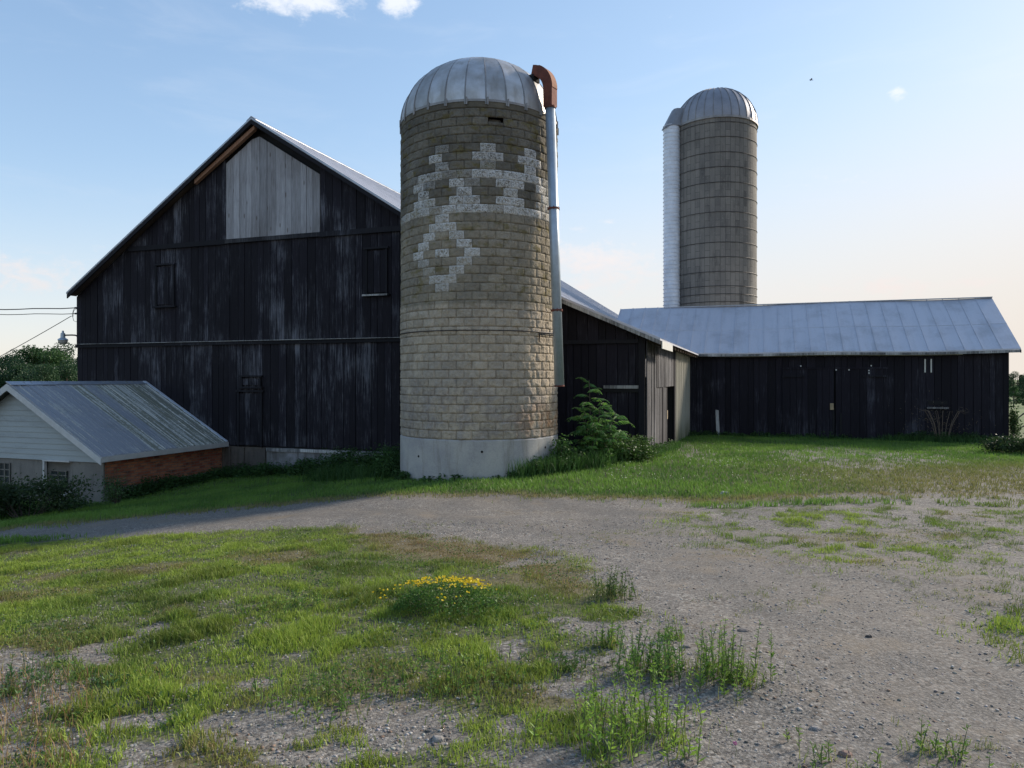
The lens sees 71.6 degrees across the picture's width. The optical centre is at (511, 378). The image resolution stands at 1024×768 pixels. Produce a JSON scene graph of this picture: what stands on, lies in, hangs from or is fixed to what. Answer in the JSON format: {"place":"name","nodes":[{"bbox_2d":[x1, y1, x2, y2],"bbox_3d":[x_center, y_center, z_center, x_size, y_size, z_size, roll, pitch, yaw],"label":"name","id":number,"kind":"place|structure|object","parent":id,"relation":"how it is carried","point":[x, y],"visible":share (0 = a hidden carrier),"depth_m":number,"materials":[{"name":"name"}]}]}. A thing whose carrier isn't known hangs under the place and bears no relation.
{"place":"outdoors","nodes":[
{"label":"outdoors","id":0,"kind":"place"},
{"bbox_2d":[0,380,1023,767],"bbox_3d":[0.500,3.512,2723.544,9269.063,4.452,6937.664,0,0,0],"label":"ground","id":1,"kind":"structure","parent":0,"point":[680,574],"depth_m":4.78,"materials":[{"name":"green plant"}]},
{"bbox_2d":[0,356,36,387],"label":"tree","id":2,"kind":"object","parent":1,"relation":"on","point":[15,369],"visible":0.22,"depth_m":65.05,"materials":[{"name":"green plant"}]},
{"bbox_2d":[0,355,36,374],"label":"tree","id":3,"kind":"object","parent":1,"relation":"on","point":[2,360],"visible":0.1,"depth_m":70.56,"materials":[{"name":"green plant"}]},
{"bbox_2d":[5,348,45,375],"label":"tree","id":4,"kind":"object","parent":1,"relation":"on","point":[12,355],"visible":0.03,"depth_m":94.39,"materials":[{"name":"green plant"}]},
{"bbox_2d":[6,363,61,383],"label":"tree","id":5,"kind":"object","parent":1,"relation":"on","point":[40,375],"visible":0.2,"depth_m":63.91,"materials":[{"name":"green plant"}]},
{"bbox_2d":[5,345,76,380],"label":"tree","id":6,"kind":"object","parent":1,"relation":"on","point":[33,355],"visible":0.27,"depth_m":71.52,"materials":[{"name":"green plant"}]},
{"bbox_2d":[33,358,76,380],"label":"tree","id":7,"kind":"object","parent":1,"relation":"on","point":[69,371],"visible":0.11,"depth_m":67.38,"materials":[{"name":"green plant"}]},
{"bbox_2d":[0,469,115,517],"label":"bush","id":8,"kind":"object","parent":1,"relation":"on","point":[14,497],"visible":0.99,"depth_m":15.95,"materials":[{"name":"green plant"}]},
{"bbox_2d":[0,647,122,708],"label":"weed","id":9,"kind":"object","parent":1,"relation":"on","point":[40,682],"visible":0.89,"depth_m":3.86,"materials":[{"name":"green plant"}]},
{"bbox_2d":[50,342,76,380],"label":"tree","id":10,"kind":"object","parent":1,"relation":"on","point":[68,348],"visible":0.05,"depth_m":77.52,"materials":[{"name":"green plant"}]},
{"bbox_2d":[0,657,193,767],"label":"dry grass","id":11,"kind":"structure","parent":1,"relation":"on","point":[39,723],"depth_m":3.37,"materials":[{"name":"green plant"}]},
{"bbox_2d":[0,381,228,502],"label":"milk house","id":12,"kind":"structure","parent":1,"relation":"on","point":[133,432],"depth_m":19.29,"materials":[{"name":"grey metal"}]},
{"bbox_2d":[0,462,10,491],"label":"glass block window","id":13,"kind":"structure","parent":12,"relation":"in","point":[5,468],"depth_m":19.32,"materials":[{"name":"grey glass"}]},
{"bbox_2d":[50,470,67,489],"bbox_3d":[-12.055,2.683,18.882,0.596,0.501,0.055,0,0,19],"label":"window","id":14,"kind":"structure","parent":12,"relation":"in","point":[54,472],"depth_m":18.86,"materials":[{"name":"grey"}]},
{"bbox_2d":[97,469,132,503],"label":"bush","id":15,"kind":"object","parent":1,"relation":"on","point":[110,496],"visible":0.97,"depth_m":16.86,"materials":[{"name":"green plant"}]},
{"bbox_2d":[202,586,341,626],"bbox_3d":[-1.803,1.675,5.340,0.946,0.160,1.005,0,0,-32],"label":"weed","id":16,"kind":"object","parent":1,"relation":"on","point":[264,604],"visible":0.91,"depth_m":5.26,"materials":[{"name":"green plant"}]},
{"bbox_2d":[223,662,411,747],"bbox_3d":[-0.973,1.546,3.507,0.944,0.198,0.840,0,0,0],"label":"weed","id":17,"kind":"object","parent":1,"relation":"on","point":[342,695],"visible":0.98,"depth_m":3.54,"materials":[{"name":"green plant"}]},
{"bbox_2d":[66,116,645,470],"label":"barn","id":18,"kind":"structure","parent":1,"relation":"on","point":[239,290],"depth_m":21.65,"materials":[{"name":"weathered dark wood boards"},{"name":"galvanised steel"},{"name":"concrete"}]},
{"bbox_2d":[58,331,76,343],"bbox_3d":[-15.079,-1.386,24.150,0.723,0.508,0.320,0,0,0],"label":"yard lamp","id":19,"kind":"object","parent":18,"relation":"attached to","point":[62,339],"visible":1,"depth_m":24.09,"materials":[{"name":"metal"}]},
{"bbox_2d":[235,390,263,446],"bbox_3d":[-8.046,1.215,21.775,1.008,1.736,0.085,0,0,19],"label":"door","id":20,"kind":"structure","parent":18,"relation":"in","point":[249,405],"depth_m":21.78,"materials":[{"name":"black wood"}]},
{"bbox_2d":[279,638,557,728],"bbox_3d":[-0.471,1.554,3.836,1.357,0.210,1.018,0,0,17],"label":"weed","id":21,"kind":"object","parent":1,"relation":"on","point":[457,683],"visible":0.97,"depth_m":3.77,"materials":[{"name":"green plant"}]},
{"bbox_2d":[432,735,443,742],"bbox_3d":[-0.332,1.611,3.177,0.053,0.024,0.045,0,0,0],"label":"stone","id":22,"kind":"object","parent":1,"relation":"on","point":[437,738],"visible":1,"depth_m":3.17,"materials":[{"name":"white stone"}]},
{"bbox_2d":[373,575,512,619],"bbox_3d":[-0.467,1.596,5.221,0.801,0.272,0.925,0,0,-39],"label":"trefoil","id":23,"kind":"object","parent":1,"relation":"on","point":[416,595],"visible":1,"depth_m":5.14,"materials":[{"name":"green plant"}]},
{"bbox_2d":[399,57,564,480],"bbox_3d":[-0.746,-2.212,16.780,3.802,10.425,3.741,0,0,0],"label":"silo","id":24,"kind":"object","parent":1,"relation":"on","point":[481,358],"visible":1,"depth_m":15.16,"materials":[{"name":"brick"}]},
{"bbox_2d":[0,429,1021,516],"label":"undergrowth","id":25,"kind":"object","parent":1,"relation":"on","point":[648,451],"visible":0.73,"depth_m":19.15,"materials":[{"name":"green plant"}]},
{"bbox_2d":[0,520,1023,767],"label":"clover","id":26,"kind":"object","parent":1,"relation":"on","point":[150,700],"visible":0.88,"depth_m":4.96,"materials":[{"name":"green plant"}]},
{"bbox_2d":[491,641,627,685],"bbox_3d":[0.332,1.609,4.053,0.916,0.106,0.677,0,0,0],"label":"weed","id":27,"kind":"object","parent":1,"relation":"on","point":[572,667],"visible":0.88,"depth_m":4.04,"materials":[{"name":"green plant"}]},
{"bbox_2d":[549,433,584,460],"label":"weed","id":28,"kind":"object","parent":1,"relation":"on","point":[559,450],"visible":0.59,"depth_m":15.74,"materials":[{"name":"green plant"}]},
{"bbox_2d":[564,377,634,453],"bbox_3d":[2.068,1.009,16.663,1.706,2.097,1.299,0,0,0],"label":"sumac","id":29,"kind":"object","parent":1,"relation":"on","point":[595,433],"visible":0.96,"depth_m":16.57,"materials":[{"name":"green plant"}]},
{"bbox_2d":[585,619,625,649],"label":"weed","id":30,"kind":"object","parent":1,"relation":"on","point":[610,641],"visible":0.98,"depth_m":4.36,"materials":[{"name":"green plant"}]},
{"bbox_2d":[577,565,649,603],"bbox_3d":[0.793,1.589,5.563,0.566,0.306,0.440,0,0,0],"label":"weed","id":31,"kind":"object","parent":1,"relation":"on","point":[612,593],"visible":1,"depth_m":5.54,"materials":[{"name":"green plant"}]},
{"bbox_2d":[557,296,703,449],"bbox_3d":[4.249,-0.033,25.555,4.220,5.665,15.770,0,0,19],"label":"lean to","id":32,"kind":"object","parent":1,"relation":"on","point":[655,401],"visible":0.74,"depth_m":18.39,"materials":[{"name":"wood"},{"name":"galvanised steel"}]},
{"bbox_2d":[499,648,763,767],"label":"weed","id":33,"kind":"object","parent":1,"relation":"on","point":[659,724],"visible":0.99,"depth_m":3.18,"materials":[{"name":"green plant"}]},
{"bbox_2d":[584,618,714,688],"bbox_3d":[0.802,1.498,3.942,0.803,0.300,0.484,0,0,12],"label":"weed","id":34,"kind":"object","parent":1,"relation":"on","point":[637,659],"visible":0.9,"depth_m":3.89,"materials":[{"name":"green plant"}]},
{"bbox_2d":[655,617,684,641],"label":"weed","id":35,"kind":"object","parent":1,"relation":"on","point":[672,634],"visible":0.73,"depth_m":4.46,"materials":[{"name":"green plant"}]},
{"bbox_2d":[358,513,1023,767],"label":"sprigs","id":36,"kind":"object","parent":1,"relation":"on","point":[918,583],"visible":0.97,"depth_m":5.63,"materials":[{"name":"green plant"}]},
{"bbox_2d":[662,87,757,306],"bbox_3d":[10.841,-6.152,37.988,4.438,18.504,4.440,0,0,35],"label":"silo","id":37,"kind":"object","parent":1,"relation":"on","point":[710,196],"visible":0.67,"depth_m":36.23,"materials":[{"name":"concrete"}]},
{"bbox_2d":[670,618,798,701],"bbox_3d":[1.180,1.480,3.843,0.657,0.344,0.577,0,0,31],"label":"weed","id":38,"kind":"object","parent":1,"relation":"on","point":[725,666],"visible":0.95,"depth_m":3.80,"materials":[{"name":"green plant"}]},
{"bbox_2d":[604,456,872,480],"bbox_3d":[5.000,1.937,15.649,6.004,0.134,3.715,0,0,0],"label":"clover blossom","id":39,"kind":"object","parent":1,"relation":"on","point":[745,463],"visible":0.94,"depth_m":15.12,"materials":[{"name":"white plant"}]},
{"bbox_2d":[718,660,765,691],"bbox_3d":[1.218,1.565,3.771,0.249,0.132,0.217,0,0,0],"label":"weed","id":40,"kind":"object","parent":1,"relation":"on","point":[741,673],"visible":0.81,"depth_m":3.76,"materials":[{"name":"green plant"}]},
{"bbox_2d":[737,628,750,631],"bbox_3d":[1.507,1.635,4.618,0.073,0.020,0.068,0,0,-43],"label":"stone","id":41,"kind":"object","parent":1,"relation":"on","point":[743,630],"visible":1,"depth_m":4.60,"materials":[{"name":"grey stone"}]},
{"bbox_2d":[809,726,821,730],"bbox_3d":[1.409,1.625,3.299,0.056,0.019,0.042,0,0,0],"label":"stone","id":42,"kind":"object","parent":1,"relation":"on","point":[815,728],"visible":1,"depth_m":3.29,"materials":[{"name":"grey stone"}]},
{"bbox_2d":[615,297,1020,439],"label":"long shed","id":43,"kind":"structure","parent":1,"relation":"on","point":[862,369],"depth_m":27.90,"materials":[{"name":"black wood"}]},
{"bbox_2d":[782,367,834,437],"bbox_3d":[11.608,0.983,27.853,1.921,2.854,0.087,0,0,19],"label":"door","id":44,"kind":"structure","parent":43,"relation":"in","point":[815,386],"depth_m":27.86,"materials":[{"name":"black wood"}]},
{"bbox_2d":[835,367,887,439],"bbox_3d":[13.403,0.978,27.232,1.838,2.845,0.089,0,0,19],"label":"door","id":45,"kind":"structure","parent":43,"relation":"in","point":[850,385],"depth_m":27.23,"materials":[{"name":"black wood"}]},
{"bbox_2d":[1009,402,1023,437],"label":"climbing vine","id":46,"kind":"object","parent":43,"relation":"attached to","point":[1014,420],"visible":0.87,"depth_m":25.76,"materials":[{"name":"green plant"}]},
{"bbox_2d":[783,724,886,767],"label":"weed","id":47,"kind":"object","parent":1,"relation":"on","point":[820,755],"visible":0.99,"depth_m":2.99,"materials":[{"name":"green plant"}]},
{"bbox_2d":[838,750,852,757],"bbox_3d":[1.441,1.617,3.057,0.056,0.030,0.044,0,0,-21],"label":"stone","id":48,"kind":"object","parent":1,"relation":"on","point":[843,753],"visible":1,"depth_m":3.05,"materials":[{"name":"beige stone"}]},
{"bbox_2d":[877,715,993,767],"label":"weed","id":49,"kind":"object","parent":1,"relation":"on","point":[920,743],"visible":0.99,"depth_m":3.06,"materials":[{"name":"green plant"}]},
{"bbox_2d":[889,398,995,439],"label":"dry stalks","id":50,"kind":"object","parent":1,"relation":"on","point":[958,412],"visible":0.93,"depth_m":25.95,"materials":[{"name":"brown plant"}]},
{"bbox_2d":[972,433,1023,454],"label":"bush","id":51,"kind":"object","parent":1,"relation":"on","point":[1013,444],"visible":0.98,"depth_m":21.21,"materials":[{"name":"green plant"}]},
{"bbox_2d":[1009,385,1021,405],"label":"tree","id":52,"kind":"object","parent":1,"relation":"on","point":[1013,389],"visible":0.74,"depth_m":139.50,"materials":[{"name":"green plant"}]},
{"bbox_2d":[1009,371,1023,396],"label":"tree","id":53,"kind":"object","parent":1,"relation":"on","point":[1012,376],"visible":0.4,"depth_m":190.10,"materials":[{"name":"green plant"}]},
{"bbox_2d":[1015,375,1023,391],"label":"tree","id":54,"kind":"object","parent":1,"relation":"on","point":[1020,387],"visible":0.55,"depth_m":184.63,"materials":[{"name":"green plant"}]},
{"bbox_2d":[1016,391,1023,405],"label":"tree","id":55,"kind":"object","parent":1,"relation":"on","point":[1021,394],"visible":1,"depth_m":128.08,"materials":[{"name":"green plant"}]},
{"bbox_2d":[0,503,1023,767],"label":"lawn grass","id":56,"kind":"structure","parent":0,"point":[186,629],"depth_m":4.97,"materials":[{"name":"green plant"}]},
{"bbox_2d":[0,434,1023,543],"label":"bank grass","id":57,"kind":"structure","parent":0,"point":[216,496],"depth_m":14.82,"materials":[{"name":"green plant"}]},
{"bbox_2d":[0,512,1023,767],"bbox_3d":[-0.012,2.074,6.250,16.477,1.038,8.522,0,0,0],"label":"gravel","id":58,"kind":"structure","parent":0,"point":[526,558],"depth_m":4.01,"materials":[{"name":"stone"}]},
{"bbox_2d":[0,0,1023,379],"label":"sky","id":59,"kind":"structure","parent":0,"point":[896,171],"materials":[{"name":"blue"}]},
{"bbox_2d":[297,433,1021,482],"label":"long grass","id":60,"kind":"structure","parent":0,"point":[592,460],"depth_m":16.82,"materials":[{"name":"green plant"}]},
{"bbox_3d":[-14.872,-2.189,24.150,0.268,0.517,0.060,0,0,0],"label":"cable anchor","id":61,"kind":"object","parent":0,"visible":0},
{"bbox_2d":[0,316,70,356],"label":"cable","id":62,"kind":"object","parent":61,"relation":"attached to","point":[36,336],"visible":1,"depth_m":24.37,"materials":[{"name":"metal"}]},
{"bbox_2d":[0,307,73,309],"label":"cable","id":63,"kind":"object","parent":61,"relation":"attached to","point":[36,308],"visible":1,"depth_m":24.00,"materials":[{"name":"metal"}]},
{"bbox_2d":[0,313,73,314],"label":"cable","id":64,"kind":"object","parent":61,"relation":"attached to","point":[24,314],"visible":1,"depth_m":24.04,"materials":[{"name":"metal"}]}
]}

